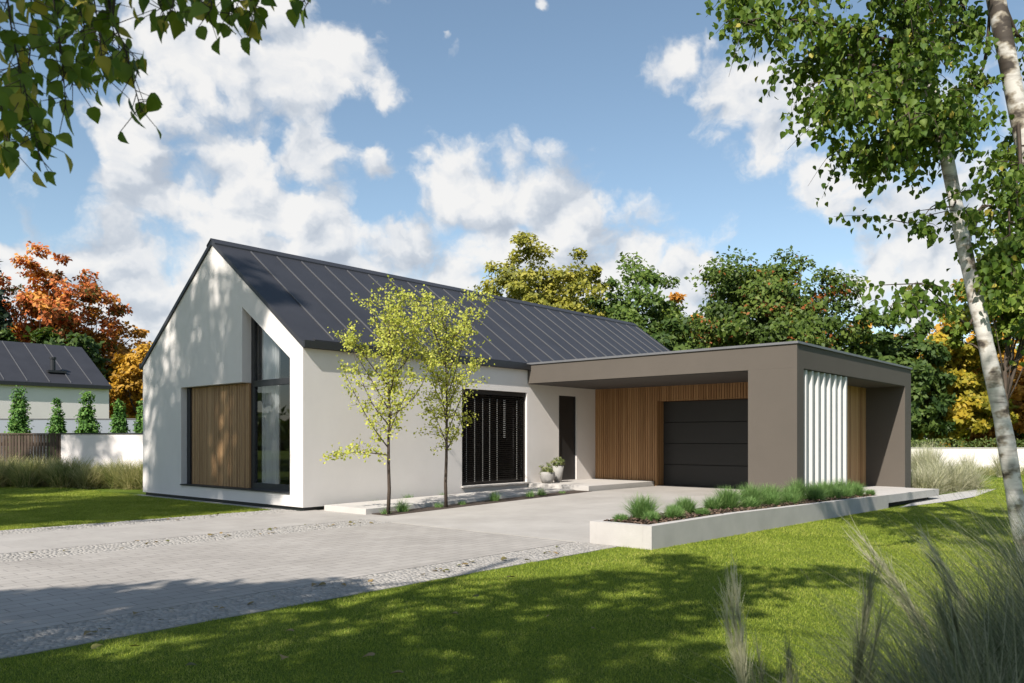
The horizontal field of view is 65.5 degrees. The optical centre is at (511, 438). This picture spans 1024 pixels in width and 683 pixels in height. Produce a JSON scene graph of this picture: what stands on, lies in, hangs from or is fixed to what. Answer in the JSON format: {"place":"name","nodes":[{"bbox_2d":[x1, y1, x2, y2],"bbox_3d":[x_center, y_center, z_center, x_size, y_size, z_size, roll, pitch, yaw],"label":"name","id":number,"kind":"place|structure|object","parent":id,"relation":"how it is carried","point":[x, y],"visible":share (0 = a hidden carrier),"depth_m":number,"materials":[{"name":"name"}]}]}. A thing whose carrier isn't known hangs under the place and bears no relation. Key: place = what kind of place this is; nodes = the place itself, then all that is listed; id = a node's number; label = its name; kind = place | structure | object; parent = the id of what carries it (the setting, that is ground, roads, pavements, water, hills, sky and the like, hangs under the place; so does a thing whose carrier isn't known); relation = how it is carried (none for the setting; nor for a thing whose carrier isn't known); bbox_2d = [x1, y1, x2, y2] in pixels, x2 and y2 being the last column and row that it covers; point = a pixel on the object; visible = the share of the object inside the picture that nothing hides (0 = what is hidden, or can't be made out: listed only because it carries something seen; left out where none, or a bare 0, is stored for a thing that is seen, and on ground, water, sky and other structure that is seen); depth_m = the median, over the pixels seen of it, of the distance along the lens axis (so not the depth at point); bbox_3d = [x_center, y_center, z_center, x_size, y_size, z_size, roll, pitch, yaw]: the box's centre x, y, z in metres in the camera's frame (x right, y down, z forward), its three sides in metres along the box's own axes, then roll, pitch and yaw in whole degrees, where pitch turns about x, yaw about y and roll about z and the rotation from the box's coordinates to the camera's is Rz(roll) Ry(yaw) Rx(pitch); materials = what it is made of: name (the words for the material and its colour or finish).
{"place":"outdoors","nodes":[
{"label":"outdoors","id":0,"kind":"place"},
{"bbox_2d":[0,486,270,529],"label":"grass","id":1,"kind":"structure","parent":0,"point":[30,507],"depth_m":14.89,"materials":[{"name":"plant"}]},
{"bbox_2d":[0,510,380,553],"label":"path","id":2,"kind":"structure","parent":0,"point":[31,541],"depth_m":11.31,"materials":[{"name":"concrete"}]},
{"bbox_2d":[0,444,1023,682],"bbox_3d":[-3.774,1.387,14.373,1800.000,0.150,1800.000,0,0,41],"label":"ground","id":3,"kind":"structure","parent":0,"point":[274,631],"depth_m":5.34,"materials":[{"name":"plant"}]},
{"bbox_2d":[0,261,15,335],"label":"conifer tree","id":4,"kind":"object","parent":3,"relation":"on","point":[4,315],"visible":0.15,"depth_m":52.04,"materials":[{"name":"plant"}]},
{"bbox_2d":[0,454,19,486],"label":"ornamental grass","id":5,"kind":"object","parent":3,"relation":"on","point":[3,483],"depth_m":21.26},
{"bbox_2d":[0,451,29,486],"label":"ornamental grass","id":6,"kind":"object","parent":3,"relation":"on","point":[8,484],"depth_m":21.50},
{"bbox_2d":[4,385,34,460],"bbox_3d":[-17.003,-0.199,27.497,1.094,3.342,0.928,0,0,24],"label":"cypress shrub","id":7,"kind":"object","parent":3,"relation":"on","point":[18,420],"visible":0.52,"depth_m":27.37,"materials":[{"name":"green plant"}]},
{"bbox_2d":[0,456,53,487],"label":"ornamental grass","id":8,"kind":"object","parent":3,"relation":"on","point":[19,480],"depth_m":21.00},
{"bbox_2d":[0,433,60,466],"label":"wooden fence","id":9,"kind":"object","parent":3,"relation":"on","point":[26,444],"visible":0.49,"depth_m":23.23,"materials":[{"name":"brown wood"}]},
{"bbox_2d":[8,453,70,487],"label":"ornamental grass","id":10,"kind":"object","parent":3,"relation":"on","point":[40,484],"depth_m":21.36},
{"bbox_2d":[0,341,111,417],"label":"house","id":11,"kind":"structure","parent":3,"relation":"on","point":[44,375],"depth_m":42.67,"materials":[{"name":"metal"}]},
{"bbox_2d":[0,325,111,384],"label":"broadleaf tree","id":12,"kind":"object","parent":3,"relation":"on","point":[85,342],"visible":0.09,"depth_m":49.91,"materials":[{"name":"green plant"}]},
{"bbox_2d":[44,397,67,435],"bbox_3d":[-15.558,0.015,27.314,0.849,2.915,0.843,0,0,-12],"label":"cypress shrub","id":13,"kind":"object","parent":3,"relation":"on","point":[57,422],"visible":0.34,"depth_m":27.20,"materials":[{"name":"green plant"}]},
{"bbox_2d":[30,454,93,487],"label":"ornamental grass","id":14,"kind":"object","parent":3,"relation":"on","point":[56,481],"depth_m":21.08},
{"bbox_2d":[0,241,132,350],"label":"maple tree","id":15,"kind":"object","parent":3,"relation":"on","point":[44,304],"visible":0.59,"depth_m":55.09,"materials":[{"name":"brown plant"}]},
{"bbox_2d":[0,418,136,458],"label":"retaining wall","id":16,"kind":"structure","parent":3,"relation":"on","point":[39,424],"depth_m":31.00,"materials":[{"name":"paint"}]},
{"bbox_2d":[44,455,95,487],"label":"ornamental grass","id":17,"kind":"object","parent":3,"relation":"on","point":[74,470],"depth_m":21.27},
{"bbox_2d":[60,460,112,488],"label":"ornamental grass","id":18,"kind":"object","parent":3,"relation":"on","point":[86,482],"depth_m":20.91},
{"bbox_2d":[72,390,101,432],"bbox_3d":[-14.458,-0.092,27.124,1.082,3.128,1.027,0,0,41],"label":"cypress shrub","id":19,"kind":"object","parent":3,"relation":"on","point":[86,421],"visible":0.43,"depth_m":26.98,"materials":[{"name":"green plant"}]},
{"bbox_2d":[60,433,142,467],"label":"garden wall","id":20,"kind":"structure","parent":3,"relation":"on","point":[96,447],"depth_m":23.20,"materials":[{"name":"paint"}]},
{"bbox_2d":[81,454,133,488],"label":"ornamental grass","id":21,"kind":"object","parent":3,"relation":"on","point":[109,480],"depth_m":20.95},
{"bbox_2d":[72,308,151,409],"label":"maple tree","id":22,"kind":"object","parent":3,"relation":"on","point":[135,334],"visible":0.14,"depth_m":58.44,"materials":[{"name":"brown plant"}]},
{"bbox_2d":[108,399,130,432],"bbox_3d":[-13.427,0.038,27.197,0.838,2.866,0.905,0,0,41],"label":"cypress shrub","id":23,"kind":"object","parent":3,"relation":"on","point":[119,424],"visible":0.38,"depth_m":27.10,"materials":[{"name":"green plant"}]},
{"bbox_2d":[97,458,142,489],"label":"ornamental grass","id":24,"kind":"object","parent":3,"relation":"on","point":[125,483],"depth_m":20.66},
{"bbox_2d":[101,342,152,417],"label":"maple tree","id":25,"kind":"object","parent":3,"relation":"on","point":[127,369],"visible":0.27,"depth_m":50.77,"materials":[{"name":"yellow plant"}]},
{"bbox_2d":[118,459,142,489],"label":"ornamental grass","id":26,"kind":"object","parent":3,"relation":"on","point":[141,480],"depth_m":20.63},
{"bbox_2d":[132,400,142,432],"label":"cypress shrub","id":27,"kind":"object","parent":3,"relation":"on","point":[138,426],"visible":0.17,"depth_m":26.84,"materials":[{"name":"green plant"}]},
{"bbox_2d":[0,0,310,187],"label":"birch tree","id":28,"kind":"object","parent":3,"relation":"on","point":[21,105],"visible":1,"depth_m":2.50,"materials":[{"name":"green plant"}]},
{"bbox_2d":[0,519,392,561],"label":"cobbles","id":29,"kind":"object","parent":3,"relation":"on","point":[18,556],"visible":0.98,"depth_m":10.11,"materials":[{"name":"stone"}]},
{"bbox_2d":[138,494,277,509],"bbox_3d":[-6.568,1.302,16.669,5.970,0.001,0.239,0,0,41],"label":"gravel strip","id":30,"kind":"object","parent":3,"relation":"on","point":[214,502],"visible":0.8,"depth_m":16.32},
{"bbox_2d":[0,523,571,634],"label":"driveway pavers","id":31,"kind":"object","parent":3,"relation":"on","point":[48,592],"visible":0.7,"depth_m":8.05,"materials":[{"name":"concrete"}]},
{"bbox_2d":[0,542,618,658],"bbox_3d":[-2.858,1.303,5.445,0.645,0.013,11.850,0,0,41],"label":"cobbles","id":32,"kind":"object","parent":3,"relation":"on","point":[43,637],"visible":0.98,"depth_m":6.33,"materials":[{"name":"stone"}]},
{"bbox_2d":[320,275,442,513],"bbox_3d":[-2.185,-0.725,13.637,2.091,4.154,1.838,0,0,41],"label":"young tree","id":33,"kind":"object","parent":3,"relation":"on","point":[396,322],"visible":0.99,"depth_m":13.56,"materials":[{"name":"green plant"}]},
{"bbox_2d":[139,238,669,514],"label":"house","id":34,"kind":"structure","parent":3,"relation":"on","point":[200,365],"depth_m":17.05,"materials":[{"name":"paint"}]},
{"bbox_2d":[180,317,289,493],"bbox_3d":[-5.585,-0.805,16.125,4.206,3.627,0.300,0,0,41],"label":"window","id":35,"kind":"structure","parent":34,"relation":"in","point":[255,383],"depth_m":15.86,"materials":[{"name":"metal"}]},
{"bbox_2d":[262,329,279,483],"bbox_3d":[-4.785,-0.693,15.796,0.560,3.506,0.098,0,0,41],"label":"curtain","id":36,"kind":"object","parent":34,"relation":"in","point":[270,417],"visible":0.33,"depth_m":15.75,"materials":[{"name":"fabric"}]},
{"bbox_2d":[461,389,529,487],"bbox_3d":[-0.437,-0.022,18.310,0.330,2.175,2.260,0,0,41],"label":"window","id":37,"kind":"structure","parent":34,"relation":"in","point":[491,446],"depth_m":18.37,"materials":[{"name":"glass"}]},
{"bbox_2d":[540,472,554,482],"bbox_3d":[0.844,0.919,19.048,0.370,0.270,0.370,0,0,41],"label":"plant pot","id":38,"kind":"object","parent":34,"relation":"on","point":[546,477],"visible":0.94,"depth_m":18.91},
{"bbox_2d":[553,466,563,481],"bbox_3d":[1.117,0.854,19.420,0.300,0.400,0.300,0,0,41],"label":"plant pot","id":39,"kind":"object","parent":34,"relation":"on","point":[558,470],"visible":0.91,"depth_m":19.32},
{"bbox_2d":[550,457,564,466],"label":"potted plant","id":40,"kind":"object","parent":39,"relation":"in","point":[554,463],"visible":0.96,"depth_m":19.35,"materials":[{"name":"green plant"}]},
{"bbox_2d":[559,396,574,479],"bbox_3d":[1.369,-0.027,20.330,0.075,2.141,0.736,0,0,41],"label":"door","id":41,"kind":"structure","parent":34,"relation":"in","point":[566,403],"depth_m":20.35,"materials":[{"name":"metal"}]},
{"bbox_2d":[403,284,503,506],"bbox_3d":[-1.142,-0.787,14.691,1.830,4.218,1.886,0,0,18],"label":"young tree","id":42,"kind":"object","parent":3,"relation":"on","point":[453,342],"visible":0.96,"depth_m":14.66,"materials":[{"name":"green plant"}]},
{"bbox_2d":[323,490,591,515],"bbox_3d":[-0.842,1.252,16.249,1.905,0.170,5.830,0,0,41],"label":"planting bed","id":43,"kind":"object","parent":3,"relation":"on","point":[415,510],"visible":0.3,"depth_m":15.31,"materials":[{"name":"soil"}]},
{"bbox_2d":[395,499,413,511],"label":"grass tuft","id":44,"kind":"object","parent":43,"relation":"on","point":[401,507],"visible":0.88,"depth_m":13.98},
{"bbox_2d":[473,231,610,316],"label":"broadleaf tree","id":45,"kind":"object","parent":3,"relation":"on","point":[518,287],"visible":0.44,"depth_m":40.77,"materials":[{"name":"green plant"}]},
{"bbox_2d":[580,251,698,346],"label":"broadleaf tree","id":46,"kind":"object","parent":3,"relation":"on","point":[627,309],"visible":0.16,"depth_m":43.58,"materials":[{"name":"green plant"}]},
{"bbox_2d":[621,315,704,350],"bbox_3d":[7.308,-2.472,40.812,5.605,8.071,4.767,0,0,-19],"label":"broadleaf tree","id":47,"kind":"object","parent":3,"relation":"on","point":[667,338],"visible":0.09,"depth_m":39.56,"materials":[{"name":"green plant"}]},
{"bbox_2d":[668,292,702,337],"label":"broadleaf tree","id":48,"kind":"object","parent":3,"relation":"on","point":[677,296],"visible":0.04,"depth_m":49.53,"materials":[{"name":"brown plant"}]},
{"bbox_2d":[681,324,713,349],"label":"broadleaf tree","id":49,"kind":"object","parent":3,"relation":"on","point":[700,341],"depth_m":43.34,"materials":[{"name":"green plant"}]},
{"bbox_2d":[527,341,938,505],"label":"garage","id":50,"kind":"structure","parent":3,"relation":"on","point":[755,414],"depth_m":18.76,"materials":[{"name":"paint"}]},
{"bbox_2d":[663,399,747,488],"bbox_3d":[4.960,0.113,19.205,2.958,2.115,0.043,0,0,41],"label":"garage door","id":51,"kind":"structure","parent":50,"relation":"in","point":[705,442],"depth_m":19.38,"materials":[{"name":"metal"}]},
{"bbox_2d":[590,495,887,549],"bbox_3d":[4.334,1.315,13.125,0.895,0.570,9.155,0,0,41],"label":"planter","id":52,"kind":"object","parent":3,"relation":"on","point":[648,536],"visible":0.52,"depth_m":10.72,"materials":[{"name":"concrete"}]},
{"bbox_2d":[612,512,629,522],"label":"grass tuft","id":53,"kind":"object","parent":52,"relation":"in","point":[622,517],"visible":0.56,"depth_m":10.02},
{"bbox_2d":[619,491,663,518],"bbox_3d":[1.714,1.000,10.378,0.828,0.663,0.853,0,0,41],"label":"grass tuft","id":54,"kind":"object","parent":52,"relation":"in","point":[638,507],"visible":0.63,"depth_m":10.31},
{"bbox_2d":[640,510,660,522],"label":"grass tuft","id":55,"kind":"object","parent":52,"relation":"in","point":[652,516],"visible":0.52,"depth_m":10.02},
{"bbox_2d":[661,506,685,519],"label":"grass tuft","id":56,"kind":"object","parent":52,"relation":"in","point":[672,513],"visible":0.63,"depth_m":10.41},
{"bbox_2d":[672,494,703,513],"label":"grass tuft","id":57,"kind":"object","parent":52,"relation":"in","point":[689,506],"visible":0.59,"depth_m":11.17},
{"bbox_2d":[694,507,710,516],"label":"grass tuft","id":58,"kind":"object","parent":52,"relation":"in","point":[703,511],"visible":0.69,"depth_m":10.87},
{"bbox_2d":[698,495,725,511],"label":"grass tuft","id":59,"kind":"object","parent":52,"relation":"in","point":[712,503],"visible":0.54,"depth_m":11.77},
{"bbox_2d":[711,485,748,509],"bbox_3d":[3.232,1.010,11.988,0.790,0.672,0.838,0,0,-20],"label":"grass tuft","id":60,"kind":"object","parent":52,"relation":"in","point":[729,499],"visible":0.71,"depth_m":11.90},
{"bbox_2d":[604,494,874,523],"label":"bark mulch","id":61,"kind":"object","parent":52,"relation":"in","point":[693,515],"visible":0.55,"depth_m":11.36,"materials":[{"name":"wood"}]},
{"bbox_2d":[728,481,770,506],"bbox_3d":[3.801,1.023,12.699,0.965,0.743,0.937,0,0,41],"label":"grass tuft","id":62,"kind":"object","parent":52,"relation":"in","point":[755,493],"visible":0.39,"depth_m":12.63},
{"bbox_2d":[738,496,764,510],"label":"grass tuft","id":63,"kind":"object","parent":52,"relation":"in","point":[753,503],"visible":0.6,"depth_m":12.03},
{"bbox_2d":[762,490,784,507],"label":"grass tuft","id":64,"kind":"object","parent":52,"relation":"in","point":[771,499],"visible":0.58,"depth_m":12.67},
{"bbox_2d":[758,482,791,503],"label":"grass tuft","id":65,"kind":"object","parent":52,"relation":"in","point":[768,489],"visible":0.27,"depth_m":13.24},
{"bbox_2d":[780,490,800,504],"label":"grass tuft","id":66,"kind":"object","parent":52,"relation":"in","point":[790,498],"visible":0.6,"depth_m":13.24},
{"bbox_2d":[779,485,807,501],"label":"grass tuft","id":67,"kind":"object","parent":52,"relation":"in","point":[790,489],"visible":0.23,"depth_m":13.70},
{"bbox_2d":[781,476,816,500],"bbox_3d":[5.057,1.083,14.137,0.962,0.859,1.074,0,0,41],"label":"grass tuft","id":68,"kind":"object","parent":52,"relation":"in","point":[802,490],"visible":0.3,"depth_m":14.02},
{"bbox_2d":[802,480,830,500],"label":"grass tuft","id":69,"kind":"object","parent":52,"relation":"in","point":[815,486],"visible":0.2,"depth_m":14.57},
{"bbox_2d":[806,486,827,499],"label":"grass tuft","id":70,"kind":"object","parent":52,"relation":"in","point":[818,495],"visible":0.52,"depth_m":14.06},
{"bbox_2d":[811,479,844,496],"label":"grass tuft","id":71,"kind":"object","parent":52,"relation":"in","point":[828,485],"visible":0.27,"depth_m":15.10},
{"bbox_2d":[825,485,846,499],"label":"grass tuft","id":72,"kind":"object","parent":52,"relation":"in","point":[835,492],"visible":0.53,"depth_m":14.71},
{"bbox_2d":[829,478,855,494],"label":"grass tuft","id":73,"kind":"object","parent":52,"relation":"in","point":[843,484],"visible":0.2,"depth_m":15.54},
{"bbox_2d":[837,485,854,497],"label":"grass tuft","id":74,"kind":"object","parent":52,"relation":"in","point":[847,491],"visible":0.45,"depth_m":15.22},
{"bbox_2d":[850,483,866,495],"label":"grass tuft","id":75,"kind":"object","parent":52,"relation":"in","point":[860,491],"visible":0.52,"depth_m":15.69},
{"bbox_2d":[744,629,785,682],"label":"feather grass","id":76,"kind":"object","parent":3,"relation":"on","point":[763,671],"depth_m":2.60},
{"bbox_2d":[674,245,882,352],"bbox_3d":[13.173,-4.472,42.096,11.359,12.086,10.381,0,0,41],"label":"broadleaf tree","id":77,"kind":"object","parent":3,"relation":"on","point":[774,303],"visible":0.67,"depth_m":39.51,"materials":[{"name":"green plant"}]},
{"bbox_2d":[676,536,1023,682],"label":"feather grass","id":78,"kind":"object","parent":3,"relation":"on","point":[989,675],"depth_m":2.32,"materials":[{"name":"plant"}]},
{"bbox_2d":[696,0,1023,561],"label":"birch tree","id":79,"kind":"object","parent":3,"relation":"on","point":[875,89],"visible":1,"depth_m":8.53,"materials":[{"name":"green plant"}]},
{"bbox_2d":[839,547,897,682],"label":"feather grass","id":80,"kind":"object","parent":3,"relation":"on","point":[866,617],"depth_m":2.30,"materials":[{"name":"plant"}]},
{"bbox_2d":[715,576,1023,682],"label":"feather grass","id":81,"kind":"object","parent":3,"relation":"on","point":[903,676],"depth_m":2.70,"materials":[{"name":"plant"}]},
{"bbox_2d":[719,461,1023,682],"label":"feather grass","id":82,"kind":"object","parent":3,"relation":"on","point":[1007,612],"depth_m":3.08,"materials":[{"name":"plant"}]},
{"bbox_2d":[845,310,960,447],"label":"broadleaf tree","id":83,"kind":"object","parent":3,"relation":"on","point":[906,348],"visible":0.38,"depth_m":40.59,"materials":[{"name":"green plant"}]},
{"bbox_2d":[798,532,1023,682],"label":"feather grass","id":84,"kind":"object","parent":3,"relation":"on","point":[947,615],"depth_m":3.73,"materials":[{"name":"plant"}]},
{"bbox_2d":[839,513,984,678],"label":"feather grass","id":85,"kind":"object","parent":3,"relation":"on","point":[889,574],"depth_m":3.62,"materials":[{"name":"plant"}]},
{"bbox_2d":[911,438,956,474],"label":"ornamental grass","id":86,"kind":"object","parent":3,"relation":"on","point":[929,456],"depth_m":27.39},
{"bbox_2d":[911,455,964,478],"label":"ornamental grass","id":87,"kind":"object","parent":3,"relation":"on","point":[933,465],"depth_m":24.48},
{"bbox_2d":[911,462,967,493],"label":"ornamental grass","id":88,"kind":"object","parent":3,"relation":"on","point":[929,481],"depth_m":21.39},
{"bbox_2d":[899,489,992,507],"bbox_3d":[10.948,1.430,19.870,0.850,0.044,9.300,0,0,41],"label":"gravel edging","id":89,"kind":"object","parent":3,"relation":"on","point":[949,497],"visible":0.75,"depth_m":19.66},
{"bbox_2d":[915,453,987,492],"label":"ornamental grass","id":90,"kind":"object","parent":3,"relation":"on","point":[956,483],"depth_m":22.23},
{"bbox_2d":[880,482,1023,636],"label":"feather grass","id":91,"kind":"object","parent":3,"relation":"on","point":[1005,564],"depth_m":4.99,"materials":[{"name":"plant"}]},
{"bbox_2d":[911,394,996,447],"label":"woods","id":92,"kind":"object","parent":3,"relation":"on","point":[924,436],"depth_m":85.08,"materials":[{"name":"green plant"}]},
{"bbox_2d":[913,326,1020,447],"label":"broadleaf tree","id":93,"kind":"object","parent":3,"relation":"on","point":[969,410],"visible":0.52,"depth_m":41.64,"materials":[{"name":"yellow plant"}]},
{"bbox_2d":[911,448,1023,471],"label":"garden wall","id":94,"kind":"structure","parent":3,"relation":"on","point":[982,452],"depth_m":35.50,"materials":[{"name":"paint"}]},
{"bbox_2d":[911,436,1023,447],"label":"hedge","id":95,"kind":"object","parent":3,"relation":"on","point":[991,443],"visible":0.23,"depth_m":36.81,"materials":[{"name":"green plant"}]},
{"bbox_2d":[948,447,989,472],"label":"ornamental grass","id":96,"kind":"object","parent":3,"relation":"on","point":[973,461],"depth_m":30.96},
{"bbox_2d":[917,278,1023,447],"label":"broadleaf tree","id":97,"kind":"object","parent":3,"relation":"on","point":[937,327],"visible":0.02,"depth_m":53.60,"materials":[{"name":"yellow plant"}]},
{"bbox_2d":[943,457,1000,489],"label":"ornamental grass","id":98,"kind":"object","parent":3,"relation":"on","point":[975,484],"depth_m":23.14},
{"bbox_2d":[934,248,1023,407],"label":"broadleaf tree","id":99,"kind":"object","parent":3,"relation":"on","point":[1007,318],"visible":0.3,"depth_m":39.83,"materials":[{"name":"green plant"}]},
{"bbox_2d":[964,365,1023,447],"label":"broadleaf tree","id":100,"kind":"object","parent":3,"relation":"on","point":[1017,396],"visible":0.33,"depth_m":44.65,"materials":[{"name":"brown plant"}]},
{"bbox_2d":[979,450,1021,476],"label":"ornamental grass","id":101,"kind":"object","parent":3,"relation":"on","point":[997,465],"depth_m":30.46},
{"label":"path edging","id":102,"kind":"structure","parent":3,"relation":"on","visible":0},
{"bbox_2d":[0,509,295,534],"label":"cobbles","id":103,"kind":"object","parent":102,"relation":"on","point":[29,530],"visible":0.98,"depth_m":12.39,"materials":[{"name":"stone"}]},
{"bbox_2d":[0,0,1023,438],"label":"sky","id":104,"kind":"structure","parent":0,"point":[413,139],"materials":[{"name":"blue"}]},
{"bbox_2d":[364,485,747,542],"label":"driveway","id":105,"kind":"structure","parent":0,"point":[568,517],"depth_m":13.49,"materials":[{"name":"concrete"}]},
{"bbox_2d":[708,551,795,682],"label":"feather grass","id":106,"kind":"object","parent":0,"point":[740,667],"depth_m":2.69,"materials":[{"name":"plant"}]},
{"bbox_2d":[780,623,803,682],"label":"feather grass","id":107,"kind":"object","parent":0,"point":[788,679],"depth_m":2.52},
{"bbox_2d":[719,635,1021,682],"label":"feather grass","id":108,"kind":"object","parent":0,"point":[862,666],"depth_m":2.41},
{"bbox_2d":[911,443,941,475],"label":"ornamental grass","id":109,"kind":"object","parent":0,"point":[913,460],"depth_m":28.42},
{"bbox_2d":[911,521,1014,645],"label":"feather grass","id":110,"kind":"object","parent":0,"point":[931,548],"depth_m":3.82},
{"bbox_2d":[922,561,1004,682],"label":"feather grass","id":111,"kind":"object","parent":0,"point":[954,616],"depth_m":2.56,"materials":[{"name":"plant"}]},
{"bbox_2d":[973,474,1023,498],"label":"grass","id":112,"kind":"structure","parent":0,"point":[996,487],"depth_m":23.31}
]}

